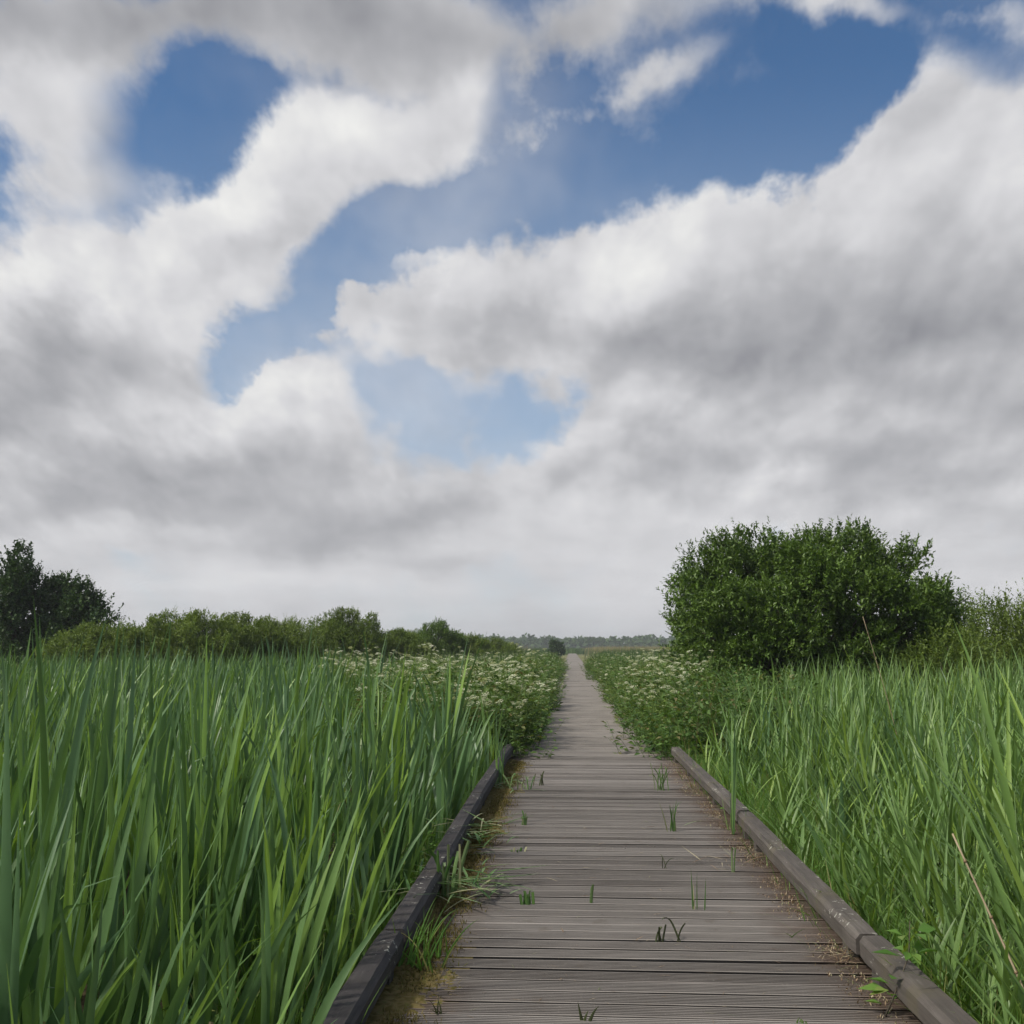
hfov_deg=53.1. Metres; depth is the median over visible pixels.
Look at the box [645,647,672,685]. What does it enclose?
cow parsley
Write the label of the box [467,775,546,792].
cut leaves
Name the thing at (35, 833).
cattail
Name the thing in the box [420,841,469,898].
regrowth tuft
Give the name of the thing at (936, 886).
reed
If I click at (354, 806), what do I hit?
cattail
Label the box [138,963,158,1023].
cattail
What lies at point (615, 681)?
cow parsley
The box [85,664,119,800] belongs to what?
cattail
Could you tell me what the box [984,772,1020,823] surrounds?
reed
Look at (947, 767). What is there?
reed
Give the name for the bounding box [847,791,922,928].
reed
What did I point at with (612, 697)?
cow parsley
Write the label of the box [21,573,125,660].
alder tree
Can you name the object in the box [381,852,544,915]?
cut leaves
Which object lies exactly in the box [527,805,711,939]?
straw
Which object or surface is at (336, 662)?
cow parsley
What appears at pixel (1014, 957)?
reed
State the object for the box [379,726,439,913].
cattail
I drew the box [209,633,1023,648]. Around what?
distant wood
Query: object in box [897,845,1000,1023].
reed
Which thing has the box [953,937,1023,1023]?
reed
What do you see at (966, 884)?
reed
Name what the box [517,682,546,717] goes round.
cow parsley
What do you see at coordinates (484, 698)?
cow parsley
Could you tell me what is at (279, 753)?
cattail
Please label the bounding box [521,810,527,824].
regrowth tuft
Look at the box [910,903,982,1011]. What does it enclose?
reed
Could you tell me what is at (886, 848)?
reed
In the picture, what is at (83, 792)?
cattail
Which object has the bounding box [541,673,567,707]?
cow parsley
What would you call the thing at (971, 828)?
reed
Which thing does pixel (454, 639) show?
willow bush
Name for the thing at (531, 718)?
cow parsley
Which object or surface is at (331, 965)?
cattail
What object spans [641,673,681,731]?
cow parsley
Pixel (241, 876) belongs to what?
cattail
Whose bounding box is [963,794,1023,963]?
reed
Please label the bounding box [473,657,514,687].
cow parsley
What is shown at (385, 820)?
cattail
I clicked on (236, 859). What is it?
cattail
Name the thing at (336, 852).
cattail
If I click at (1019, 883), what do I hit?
reed
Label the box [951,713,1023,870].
reed
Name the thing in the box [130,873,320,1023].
cattail
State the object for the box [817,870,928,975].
reed
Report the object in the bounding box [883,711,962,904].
reed
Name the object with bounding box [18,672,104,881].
cattail
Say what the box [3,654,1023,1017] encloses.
ground
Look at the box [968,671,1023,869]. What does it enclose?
reed
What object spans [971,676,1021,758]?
reed
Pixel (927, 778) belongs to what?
reed
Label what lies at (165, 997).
cattail
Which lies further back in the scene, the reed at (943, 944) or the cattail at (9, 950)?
the reed at (943, 944)
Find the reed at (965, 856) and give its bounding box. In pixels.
[937,824,1018,991]
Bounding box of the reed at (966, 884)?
[928,823,1009,990]
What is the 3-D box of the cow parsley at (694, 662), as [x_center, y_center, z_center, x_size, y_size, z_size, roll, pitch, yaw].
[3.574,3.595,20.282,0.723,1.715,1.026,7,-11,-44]
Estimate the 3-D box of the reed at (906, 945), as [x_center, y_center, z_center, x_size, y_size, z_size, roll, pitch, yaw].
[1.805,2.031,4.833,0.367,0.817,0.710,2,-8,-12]
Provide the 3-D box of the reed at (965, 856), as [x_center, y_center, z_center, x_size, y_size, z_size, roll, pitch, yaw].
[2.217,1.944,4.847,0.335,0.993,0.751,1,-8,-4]
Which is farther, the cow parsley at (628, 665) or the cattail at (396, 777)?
the cow parsley at (628, 665)
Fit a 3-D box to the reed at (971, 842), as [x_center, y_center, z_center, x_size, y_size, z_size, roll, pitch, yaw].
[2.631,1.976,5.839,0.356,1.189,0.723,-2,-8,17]
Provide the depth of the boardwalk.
5.53 m
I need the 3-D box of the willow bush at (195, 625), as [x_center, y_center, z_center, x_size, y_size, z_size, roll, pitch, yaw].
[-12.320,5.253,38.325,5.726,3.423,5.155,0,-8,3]
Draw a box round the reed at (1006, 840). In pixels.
[961,775,1023,891]
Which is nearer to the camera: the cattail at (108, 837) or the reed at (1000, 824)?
the reed at (1000, 824)
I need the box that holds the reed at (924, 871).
[848,790,985,981]
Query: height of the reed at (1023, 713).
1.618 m
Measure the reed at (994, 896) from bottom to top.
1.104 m
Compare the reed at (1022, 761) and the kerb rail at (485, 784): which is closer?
the reed at (1022, 761)
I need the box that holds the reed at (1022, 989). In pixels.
[970,913,1023,1023]
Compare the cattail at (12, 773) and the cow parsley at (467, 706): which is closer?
the cattail at (12, 773)
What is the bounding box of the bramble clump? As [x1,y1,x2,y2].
[672,645,771,702]
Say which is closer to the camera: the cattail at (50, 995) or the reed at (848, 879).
the cattail at (50, 995)
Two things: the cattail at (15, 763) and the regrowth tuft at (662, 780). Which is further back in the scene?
the regrowth tuft at (662, 780)
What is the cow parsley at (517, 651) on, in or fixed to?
on the ground at (581, 656)
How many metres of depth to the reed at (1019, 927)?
4.26 m
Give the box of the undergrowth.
[335,651,845,772]
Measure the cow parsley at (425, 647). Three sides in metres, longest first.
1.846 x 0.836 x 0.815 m
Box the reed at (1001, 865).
[988,807,1022,881]
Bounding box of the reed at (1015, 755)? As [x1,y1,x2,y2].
[989,682,1021,815]
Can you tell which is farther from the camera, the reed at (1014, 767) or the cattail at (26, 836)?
the reed at (1014, 767)
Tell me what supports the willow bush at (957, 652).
on the ground at (581, 656)
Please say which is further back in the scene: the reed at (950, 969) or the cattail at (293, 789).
the cattail at (293, 789)
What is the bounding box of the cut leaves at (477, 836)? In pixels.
[425,810,532,854]
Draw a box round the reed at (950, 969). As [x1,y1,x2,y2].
[877,894,1023,1022]
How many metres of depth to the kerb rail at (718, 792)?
9.90 m
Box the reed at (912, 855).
[843,782,953,967]
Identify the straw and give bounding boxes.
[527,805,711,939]
[670,774,708,796]
[734,842,762,869]
[806,934,867,969]
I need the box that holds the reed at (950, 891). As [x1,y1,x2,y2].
[907,823,992,999]
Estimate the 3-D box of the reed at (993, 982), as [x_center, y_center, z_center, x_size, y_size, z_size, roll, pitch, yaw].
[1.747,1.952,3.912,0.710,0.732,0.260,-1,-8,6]
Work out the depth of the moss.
5.14 m
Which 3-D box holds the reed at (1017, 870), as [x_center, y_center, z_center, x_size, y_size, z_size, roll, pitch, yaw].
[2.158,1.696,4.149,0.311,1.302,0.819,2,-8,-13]
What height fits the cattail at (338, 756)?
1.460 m
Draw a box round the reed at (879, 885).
[857,826,902,936]
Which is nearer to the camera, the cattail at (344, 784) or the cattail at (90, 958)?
the cattail at (90, 958)
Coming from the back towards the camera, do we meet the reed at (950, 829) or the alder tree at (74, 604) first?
the alder tree at (74, 604)
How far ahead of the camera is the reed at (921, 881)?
4.98 m
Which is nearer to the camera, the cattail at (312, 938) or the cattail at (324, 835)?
the cattail at (312, 938)
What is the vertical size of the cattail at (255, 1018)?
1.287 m
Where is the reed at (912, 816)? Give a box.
[860,751,928,897]
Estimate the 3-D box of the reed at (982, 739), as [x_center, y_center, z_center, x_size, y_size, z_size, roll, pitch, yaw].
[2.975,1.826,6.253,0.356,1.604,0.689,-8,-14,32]
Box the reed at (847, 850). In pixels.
[826,802,868,911]
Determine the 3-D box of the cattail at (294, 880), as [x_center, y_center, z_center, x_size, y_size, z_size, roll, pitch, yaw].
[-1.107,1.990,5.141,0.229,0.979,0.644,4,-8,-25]
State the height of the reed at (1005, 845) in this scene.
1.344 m
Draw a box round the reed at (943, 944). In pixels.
[878,916,1013,1013]
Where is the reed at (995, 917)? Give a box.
[939,847,1018,1011]
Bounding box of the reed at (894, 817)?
[872,775,948,963]
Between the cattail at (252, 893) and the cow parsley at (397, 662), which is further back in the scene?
the cow parsley at (397, 662)
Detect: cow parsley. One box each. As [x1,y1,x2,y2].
[321,646,351,681]
[325,647,345,676]
[325,648,367,683]
[331,663,361,694]
[333,658,370,700]
[344,674,384,712]
[346,653,373,680]
[350,647,385,683]
[358,653,379,674]
[373,657,408,684]
[387,649,412,675]
[387,656,405,683]
[402,680,444,759]
[403,643,436,688]
[404,644,436,682]
[408,665,440,694]
[408,678,432,726]
[419,646,441,665]
[435,649,471,684]
[438,668,489,705]
[443,659,488,691]
[444,688,482,727]
[445,686,497,725]
[451,683,505,744]
[452,682,500,737]
[457,652,489,679]
[465,690,496,717]
[467,675,501,706]
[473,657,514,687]
[480,661,516,679]
[490,660,535,718]
[491,662,535,722]
[495,662,536,706]
[495,669,551,732]
[497,699,534,747]
[505,664,539,682]
[507,684,546,744]
[510,675,538,737]
[511,642,536,666]
[516,656,530,678]
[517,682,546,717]
[521,680,555,713]
[529,648,548,689]
[538,678,558,709]
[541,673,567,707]
[602,683,626,707]
[605,668,636,702]
[610,690,656,723]
[616,653,640,681]
[616,679,647,719]
[617,666,632,695]
[619,669,646,709]
[621,699,646,724]
[627,648,656,673]
[627,658,652,698]
[632,657,655,706]
[633,657,675,693]
[639,690,653,725]
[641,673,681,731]
[643,658,688,704]
[644,684,676,745]
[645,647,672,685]
[658,663,684,688]
[658,674,697,716]
[659,655,697,696]
[665,685,698,719]
[672,654,710,683]
[673,650,717,679]
[682,650,720,685]
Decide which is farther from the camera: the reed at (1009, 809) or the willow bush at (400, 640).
the willow bush at (400, 640)
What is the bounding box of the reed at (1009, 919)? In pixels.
[969,866,1023,1018]
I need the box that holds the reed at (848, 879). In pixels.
[820,854,887,903]
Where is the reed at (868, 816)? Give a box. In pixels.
[811,740,930,911]
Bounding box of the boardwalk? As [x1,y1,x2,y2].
[391,654,922,1023]
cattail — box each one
[0,641,71,856]
[0,643,35,721]
[0,661,124,1023]
[0,668,59,744]
[0,676,35,817]
[0,692,136,858]
[0,699,14,742]
[0,700,49,818]
[0,701,33,857]
[0,711,27,867]
[0,725,49,777]
[0,775,37,1023]
[7,958,227,1023]
[8,672,99,860]
[10,720,36,778]
[11,687,17,732]
[11,734,34,862]
[12,785,24,886]
[12,797,38,909]
[12,820,38,872]
[12,875,141,1023]
[13,832,179,1009]
[15,616,130,975]
[16,746,62,828]
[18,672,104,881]
[18,764,145,1023]
[18,789,133,1023]
[20,669,81,964]
[20,710,90,902]
[23,831,179,1014]
[28,721,167,1002]
[31,837,37,862]
[32,691,118,858]
[33,597,182,962]
[34,788,86,891]
[34,849,100,901]
[39,819,139,1023]
[39,890,206,1023]
[44,968,336,1023]
[56,680,184,985]
[56,838,242,1023]
[58,744,143,888]
[61,653,155,953]
[63,614,123,999]
[63,752,86,890]
[67,666,107,782]
[68,723,146,1000]
[72,798,163,998]
[76,762,102,844]
[77,681,167,882]
[83,686,144,810]
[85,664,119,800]
[87,840,229,983]
[98,668,146,817]
[98,743,260,1023]
[103,764,117,838]
[104,664,141,773]
[105,972,145,1023]
[106,636,169,1023]
[116,712,181,811]
[116,760,189,1023]
[117,690,197,833]
[121,863,269,1023]
[122,837,234,957]
[124,722,231,1022]
[127,784,177,937]
[128,738,186,952]
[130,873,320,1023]
[132,737,215,829]
[138,721,211,899]
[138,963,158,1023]
[140,642,275,975]
[141,727,238,884]
[142,622,206,904]
[143,655,298,1022]
[146,860,299,1023]
[156,684,231,863]
[163,728,179,820]
[167,698,278,928]
[168,802,331,1023]
[170,980,193,1023]
[172,796,214,884]
[173,751,234,910]
[174,873,403,1023]
[175,684,217,779]
[185,654,296,944]
[187,722,274,852]
[187,759,274,1005]
[189,792,274,1021]
[192,896,282,1023]
[195,746,313,896]
[196,789,291,918]
[197,634,234,825]
[199,777,335,952]
[200,785,331,1023]
[202,694,248,921]
[205,765,323,974]
[205,782,241,873]
[217,665,309,848]
[217,732,273,892]
[219,761,283,971]
[221,692,311,780]
[224,944,320,1023]
[231,792,260,916]
[240,764,351,816]
[249,737,397,1023]
[250,692,317,965]
[254,708,273,879]
[255,665,364,885]
[260,710,344,870]
[260,804,345,1023]
[262,799,322,989]
[263,758,353,950]
[263,773,326,889]
[264,785,365,1023]
[265,706,335,899]
[273,720,402,907]
[274,699,338,903]
[282,817,322,969]
[284,765,381,950]
[287,739,410,1007]
[288,824,365,1023]
[291,782,342,861]
[293,698,353,801]
[294,826,404,1021]
[299,701,340,881]
[299,841,405,974]
[312,786,443,947]
[320,671,400,925]
[324,776,342,837]
[325,746,414,891]
[329,720,359,938]
[329,769,419,888]
[335,780,405,988]
[345,829,434,953]
[346,708,421,930]
[354,746,443,897]
[358,805,444,923]
[359,770,372,849]
[362,755,390,813]
[375,683,476,899]
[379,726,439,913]
[409,725,441,879]
[716,701,740,834]
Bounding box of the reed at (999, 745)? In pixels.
[964,706,1023,840]
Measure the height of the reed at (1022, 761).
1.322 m
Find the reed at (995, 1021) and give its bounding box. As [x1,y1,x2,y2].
[961,950,1023,1023]
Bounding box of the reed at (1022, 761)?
[983,734,1023,798]
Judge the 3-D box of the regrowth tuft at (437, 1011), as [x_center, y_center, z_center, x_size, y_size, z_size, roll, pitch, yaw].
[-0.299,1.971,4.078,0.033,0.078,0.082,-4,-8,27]
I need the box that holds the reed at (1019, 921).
[977,873,1021,945]
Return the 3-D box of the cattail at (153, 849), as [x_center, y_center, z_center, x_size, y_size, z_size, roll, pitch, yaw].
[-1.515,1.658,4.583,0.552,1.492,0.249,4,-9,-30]
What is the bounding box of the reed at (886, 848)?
[845,798,925,902]
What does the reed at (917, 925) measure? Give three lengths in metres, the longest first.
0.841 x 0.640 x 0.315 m
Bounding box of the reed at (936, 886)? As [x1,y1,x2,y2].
[912,823,972,992]
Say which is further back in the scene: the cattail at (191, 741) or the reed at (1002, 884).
the cattail at (191, 741)
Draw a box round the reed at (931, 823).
[904,727,977,920]
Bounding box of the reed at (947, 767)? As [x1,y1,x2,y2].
[913,702,969,876]
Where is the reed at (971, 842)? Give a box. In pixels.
[950,756,996,899]
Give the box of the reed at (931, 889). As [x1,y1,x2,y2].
[858,772,999,961]
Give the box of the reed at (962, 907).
[918,871,987,984]
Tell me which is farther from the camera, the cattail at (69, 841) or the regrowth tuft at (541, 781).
the regrowth tuft at (541, 781)
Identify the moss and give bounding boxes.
[365,759,534,1023]
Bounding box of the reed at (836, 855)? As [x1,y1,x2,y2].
[805,814,878,917]
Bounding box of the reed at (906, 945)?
[838,857,968,979]
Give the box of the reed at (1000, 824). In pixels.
[959,741,1023,906]
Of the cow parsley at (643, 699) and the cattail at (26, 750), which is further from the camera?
the cow parsley at (643, 699)
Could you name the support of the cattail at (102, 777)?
on the ground at (581, 656)
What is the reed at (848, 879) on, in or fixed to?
on the ground at (581, 656)
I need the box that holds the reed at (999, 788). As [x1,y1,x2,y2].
[968,735,1023,950]
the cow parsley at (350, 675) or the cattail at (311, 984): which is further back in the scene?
the cow parsley at (350, 675)
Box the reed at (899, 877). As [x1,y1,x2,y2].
[883,757,926,929]
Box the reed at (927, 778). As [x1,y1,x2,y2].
[902,728,959,914]
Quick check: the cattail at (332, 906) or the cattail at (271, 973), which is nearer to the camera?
the cattail at (271, 973)
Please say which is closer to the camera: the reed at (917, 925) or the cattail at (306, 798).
the reed at (917, 925)
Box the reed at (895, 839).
[862,782,928,922]
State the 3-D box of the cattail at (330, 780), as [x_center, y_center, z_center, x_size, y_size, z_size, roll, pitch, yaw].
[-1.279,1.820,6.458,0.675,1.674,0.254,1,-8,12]
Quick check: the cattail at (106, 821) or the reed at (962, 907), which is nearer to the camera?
the reed at (962, 907)
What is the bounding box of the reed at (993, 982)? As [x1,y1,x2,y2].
[865,918,1019,1023]
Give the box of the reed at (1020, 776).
[966,732,1023,847]
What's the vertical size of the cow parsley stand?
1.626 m
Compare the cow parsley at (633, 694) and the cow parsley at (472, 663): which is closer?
the cow parsley at (472, 663)
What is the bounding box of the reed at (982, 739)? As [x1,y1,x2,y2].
[958,683,1022,902]
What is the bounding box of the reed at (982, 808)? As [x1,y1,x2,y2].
[953,737,1016,952]
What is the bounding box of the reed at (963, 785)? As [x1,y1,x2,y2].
[911,721,993,862]
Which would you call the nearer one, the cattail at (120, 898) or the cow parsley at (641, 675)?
the cattail at (120, 898)
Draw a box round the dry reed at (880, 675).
[863,618,896,733]
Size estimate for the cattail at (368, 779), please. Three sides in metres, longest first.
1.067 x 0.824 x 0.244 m
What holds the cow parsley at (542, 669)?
on the ground at (581, 656)
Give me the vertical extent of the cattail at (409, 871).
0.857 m
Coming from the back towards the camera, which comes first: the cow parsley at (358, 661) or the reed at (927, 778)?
the cow parsley at (358, 661)
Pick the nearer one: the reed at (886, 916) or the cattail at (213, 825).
the reed at (886, 916)
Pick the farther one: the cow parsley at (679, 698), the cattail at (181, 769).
the cow parsley at (679, 698)
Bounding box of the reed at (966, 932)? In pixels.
[887,824,1019,1020]
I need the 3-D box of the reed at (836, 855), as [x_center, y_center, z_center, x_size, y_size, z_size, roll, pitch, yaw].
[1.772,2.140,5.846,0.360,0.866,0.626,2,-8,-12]
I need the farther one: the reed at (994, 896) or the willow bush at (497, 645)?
the willow bush at (497, 645)
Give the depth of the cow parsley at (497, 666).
19.35 m
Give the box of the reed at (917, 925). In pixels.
[870,844,941,964]
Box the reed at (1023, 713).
[998,688,1023,848]
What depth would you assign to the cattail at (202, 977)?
3.37 m
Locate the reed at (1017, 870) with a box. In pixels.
[960,792,1023,980]
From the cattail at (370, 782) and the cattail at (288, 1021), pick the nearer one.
the cattail at (288, 1021)
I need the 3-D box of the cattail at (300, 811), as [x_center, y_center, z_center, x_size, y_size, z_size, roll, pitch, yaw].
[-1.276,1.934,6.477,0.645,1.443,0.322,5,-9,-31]
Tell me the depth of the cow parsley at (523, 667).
24.33 m
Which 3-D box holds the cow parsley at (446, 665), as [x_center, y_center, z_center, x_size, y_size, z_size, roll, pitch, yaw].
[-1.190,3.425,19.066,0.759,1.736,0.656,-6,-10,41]
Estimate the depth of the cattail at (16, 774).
6.61 m
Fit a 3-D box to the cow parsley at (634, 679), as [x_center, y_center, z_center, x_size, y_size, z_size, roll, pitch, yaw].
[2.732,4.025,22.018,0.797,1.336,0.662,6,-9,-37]
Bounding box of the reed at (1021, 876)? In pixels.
[976,754,1023,1023]
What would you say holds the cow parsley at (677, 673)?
on the ground at (581, 656)
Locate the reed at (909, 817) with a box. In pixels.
[848,770,955,944]
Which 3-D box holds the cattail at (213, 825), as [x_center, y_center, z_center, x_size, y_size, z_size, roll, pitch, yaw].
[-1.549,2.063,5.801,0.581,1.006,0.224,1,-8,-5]
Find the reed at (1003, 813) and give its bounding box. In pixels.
[944,763,1023,934]
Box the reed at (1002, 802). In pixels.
[958,742,1023,960]
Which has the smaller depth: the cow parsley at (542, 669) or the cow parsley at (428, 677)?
the cow parsley at (428, 677)
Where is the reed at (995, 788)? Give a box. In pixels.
[941,718,1022,960]
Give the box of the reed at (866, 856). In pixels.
[828,807,906,938]
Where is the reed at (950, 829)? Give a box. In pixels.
[887,747,1017,970]
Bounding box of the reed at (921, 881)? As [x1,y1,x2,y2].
[873,795,969,971]
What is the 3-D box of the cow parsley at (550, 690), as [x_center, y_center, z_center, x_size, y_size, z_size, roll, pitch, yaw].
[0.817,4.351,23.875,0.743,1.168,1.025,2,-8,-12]
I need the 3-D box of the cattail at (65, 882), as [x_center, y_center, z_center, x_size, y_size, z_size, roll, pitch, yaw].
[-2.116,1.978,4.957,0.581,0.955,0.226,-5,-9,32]
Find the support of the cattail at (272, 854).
on the ground at (581, 656)
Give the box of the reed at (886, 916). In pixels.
[831,860,909,939]
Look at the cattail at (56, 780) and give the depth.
3.73 m
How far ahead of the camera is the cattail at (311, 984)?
4.36 m
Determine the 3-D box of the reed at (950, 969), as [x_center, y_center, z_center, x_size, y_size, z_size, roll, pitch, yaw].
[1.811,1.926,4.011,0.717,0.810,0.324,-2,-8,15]
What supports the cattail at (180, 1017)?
on the ground at (581, 656)
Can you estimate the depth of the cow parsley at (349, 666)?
22.10 m
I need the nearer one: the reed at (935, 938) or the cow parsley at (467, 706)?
the reed at (935, 938)
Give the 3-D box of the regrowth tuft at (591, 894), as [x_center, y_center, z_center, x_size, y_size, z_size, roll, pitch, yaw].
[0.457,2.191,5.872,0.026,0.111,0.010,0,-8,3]
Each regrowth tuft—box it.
[375,896,474,972]
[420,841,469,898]
[430,995,441,1013]
[434,917,447,958]
[488,730,507,784]
[495,773,535,789]
[511,847,526,852]
[519,890,534,904]
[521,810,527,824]
[533,771,543,785]
[578,1004,598,1020]
[590,884,593,902]
[649,763,668,790]
[655,924,665,941]
[659,801,679,831]
[659,854,672,868]
[662,917,685,941]
[691,875,705,909]
[731,847,735,871]
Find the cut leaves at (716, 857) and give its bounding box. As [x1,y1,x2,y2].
[682,846,760,868]
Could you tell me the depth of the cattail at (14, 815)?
4.25 m
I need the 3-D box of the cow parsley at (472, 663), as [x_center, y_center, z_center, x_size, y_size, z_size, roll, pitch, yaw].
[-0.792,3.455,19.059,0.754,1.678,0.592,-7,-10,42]
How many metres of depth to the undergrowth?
15.00 m
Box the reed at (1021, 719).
[995,662,1023,758]
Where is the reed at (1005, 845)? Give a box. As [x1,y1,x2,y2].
[1005,768,1023,903]
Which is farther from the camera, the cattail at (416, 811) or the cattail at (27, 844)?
the cattail at (416, 811)
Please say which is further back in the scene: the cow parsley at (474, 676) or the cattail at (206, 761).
the cow parsley at (474, 676)
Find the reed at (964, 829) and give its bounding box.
[907,760,1005,982]
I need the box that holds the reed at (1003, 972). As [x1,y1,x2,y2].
[970,898,1023,1023]
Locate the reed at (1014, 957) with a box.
[963,913,1023,1023]
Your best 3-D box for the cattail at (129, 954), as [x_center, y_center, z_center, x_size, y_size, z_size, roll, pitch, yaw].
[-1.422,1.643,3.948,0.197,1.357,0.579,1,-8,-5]
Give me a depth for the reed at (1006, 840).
4.03 m
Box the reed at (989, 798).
[884,677,1023,1013]
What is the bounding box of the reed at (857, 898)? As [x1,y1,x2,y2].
[827,858,935,954]
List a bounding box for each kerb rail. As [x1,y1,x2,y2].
[323,930,403,1023]
[384,793,482,949]
[471,744,513,805]
[671,747,748,821]
[737,811,877,956]
[859,935,978,1023]
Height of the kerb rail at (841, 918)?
0.169 m
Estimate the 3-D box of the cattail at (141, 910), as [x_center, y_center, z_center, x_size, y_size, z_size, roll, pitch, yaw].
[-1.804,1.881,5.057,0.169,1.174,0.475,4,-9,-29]
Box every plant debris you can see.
[429,762,847,1022]
[665,762,906,1023]
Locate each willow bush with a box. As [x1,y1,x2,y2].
[30,620,192,666]
[107,607,258,668]
[196,609,307,668]
[255,614,346,667]
[308,606,390,667]
[351,626,436,666]
[406,616,471,659]
[438,630,492,658]
[481,636,524,657]
[546,638,565,656]
[653,514,976,703]
[861,607,1015,693]
[931,581,1023,674]
[990,577,1023,672]
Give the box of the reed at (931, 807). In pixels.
[904,733,960,931]
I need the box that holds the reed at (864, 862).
[818,798,900,925]
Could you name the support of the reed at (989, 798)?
on the ground at (581, 656)
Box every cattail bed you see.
[0,618,507,883]
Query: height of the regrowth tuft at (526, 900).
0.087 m
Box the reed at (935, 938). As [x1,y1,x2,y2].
[876,864,999,1018]
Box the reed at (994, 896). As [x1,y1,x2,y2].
[944,855,1023,1012]
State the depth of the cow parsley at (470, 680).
16.39 m
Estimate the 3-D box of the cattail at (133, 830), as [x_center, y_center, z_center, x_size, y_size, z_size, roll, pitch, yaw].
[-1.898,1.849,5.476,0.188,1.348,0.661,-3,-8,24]
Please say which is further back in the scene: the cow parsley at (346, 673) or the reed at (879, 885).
the cow parsley at (346, 673)
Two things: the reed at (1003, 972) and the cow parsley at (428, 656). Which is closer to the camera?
the reed at (1003, 972)
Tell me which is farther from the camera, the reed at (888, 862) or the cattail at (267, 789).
the cattail at (267, 789)
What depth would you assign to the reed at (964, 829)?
5.12 m
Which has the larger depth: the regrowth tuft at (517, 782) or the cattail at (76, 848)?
the regrowth tuft at (517, 782)
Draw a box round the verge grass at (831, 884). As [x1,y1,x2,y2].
[153,737,1023,1023]
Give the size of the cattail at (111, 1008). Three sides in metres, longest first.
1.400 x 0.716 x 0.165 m
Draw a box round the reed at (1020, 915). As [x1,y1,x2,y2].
[951,879,1023,1023]
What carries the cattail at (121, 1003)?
on the ground at (581, 656)
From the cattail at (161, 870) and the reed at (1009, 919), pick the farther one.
the cattail at (161, 870)
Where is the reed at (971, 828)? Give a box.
[933,760,1023,924]
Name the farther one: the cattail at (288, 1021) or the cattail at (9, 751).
the cattail at (9, 751)
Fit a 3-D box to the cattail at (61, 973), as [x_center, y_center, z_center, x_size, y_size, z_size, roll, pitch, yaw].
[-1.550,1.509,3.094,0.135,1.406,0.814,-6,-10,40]
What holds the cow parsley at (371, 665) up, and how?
on the ground at (581, 656)
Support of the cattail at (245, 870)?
on the ground at (581, 656)
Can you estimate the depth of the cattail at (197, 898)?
4.69 m
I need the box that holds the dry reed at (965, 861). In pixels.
[952,833,1023,988]
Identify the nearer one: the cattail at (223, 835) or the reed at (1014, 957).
the reed at (1014, 957)
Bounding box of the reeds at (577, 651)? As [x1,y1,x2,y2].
[0,646,1021,678]
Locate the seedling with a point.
(874, 987)
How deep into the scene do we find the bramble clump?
21.49 m
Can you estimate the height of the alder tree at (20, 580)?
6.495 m
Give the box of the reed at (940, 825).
[913,758,966,926]
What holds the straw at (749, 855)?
on the boardwalk
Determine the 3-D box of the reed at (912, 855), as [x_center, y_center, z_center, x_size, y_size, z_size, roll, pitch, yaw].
[2.022,1.971,5.314,0.260,1.061,0.710,4,-9,-30]
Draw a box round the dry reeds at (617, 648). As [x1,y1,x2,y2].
[520,644,996,654]
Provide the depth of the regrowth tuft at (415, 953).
4.67 m
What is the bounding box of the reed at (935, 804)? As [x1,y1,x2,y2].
[893,753,958,908]
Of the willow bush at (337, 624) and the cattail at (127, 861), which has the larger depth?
the willow bush at (337, 624)
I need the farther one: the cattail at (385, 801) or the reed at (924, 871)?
the cattail at (385, 801)
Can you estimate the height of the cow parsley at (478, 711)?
1.307 m
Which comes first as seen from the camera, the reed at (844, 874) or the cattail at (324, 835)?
the reed at (844, 874)
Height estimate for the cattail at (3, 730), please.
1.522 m
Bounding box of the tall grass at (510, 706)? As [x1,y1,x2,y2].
[175,652,755,769]
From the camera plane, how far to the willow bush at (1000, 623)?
25.48 m
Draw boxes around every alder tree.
[0,538,56,663]
[15,569,107,661]
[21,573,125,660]
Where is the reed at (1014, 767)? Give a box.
[1001,754,1022,784]
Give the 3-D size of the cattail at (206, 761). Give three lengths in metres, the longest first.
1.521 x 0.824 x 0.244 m
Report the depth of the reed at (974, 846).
5.39 m
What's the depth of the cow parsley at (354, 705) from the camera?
17.06 m
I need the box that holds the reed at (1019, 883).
[953,758,1023,1023]
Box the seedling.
[858,920,936,1016]
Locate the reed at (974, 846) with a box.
[902,769,1011,953]
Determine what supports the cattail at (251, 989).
on the ground at (581, 656)
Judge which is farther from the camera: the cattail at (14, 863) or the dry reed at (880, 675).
the dry reed at (880, 675)
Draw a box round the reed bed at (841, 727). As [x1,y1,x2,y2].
[690,641,1023,921]
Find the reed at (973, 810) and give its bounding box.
[905,754,1023,983]
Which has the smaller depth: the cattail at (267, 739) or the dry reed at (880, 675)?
the cattail at (267, 739)
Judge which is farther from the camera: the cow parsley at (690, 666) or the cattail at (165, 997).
the cow parsley at (690, 666)
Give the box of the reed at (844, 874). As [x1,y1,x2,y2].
[786,842,894,928]
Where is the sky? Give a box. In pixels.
[0,0,1023,643]
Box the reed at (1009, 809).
[873,619,1023,1023]
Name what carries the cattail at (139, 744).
on the ground at (581, 656)
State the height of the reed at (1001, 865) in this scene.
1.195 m
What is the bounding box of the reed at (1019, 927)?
[954,844,1023,1018]
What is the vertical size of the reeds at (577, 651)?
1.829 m
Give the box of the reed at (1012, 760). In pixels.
[968,714,1020,967]
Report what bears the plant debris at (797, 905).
on the boardwalk
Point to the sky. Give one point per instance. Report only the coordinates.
(475, 315)

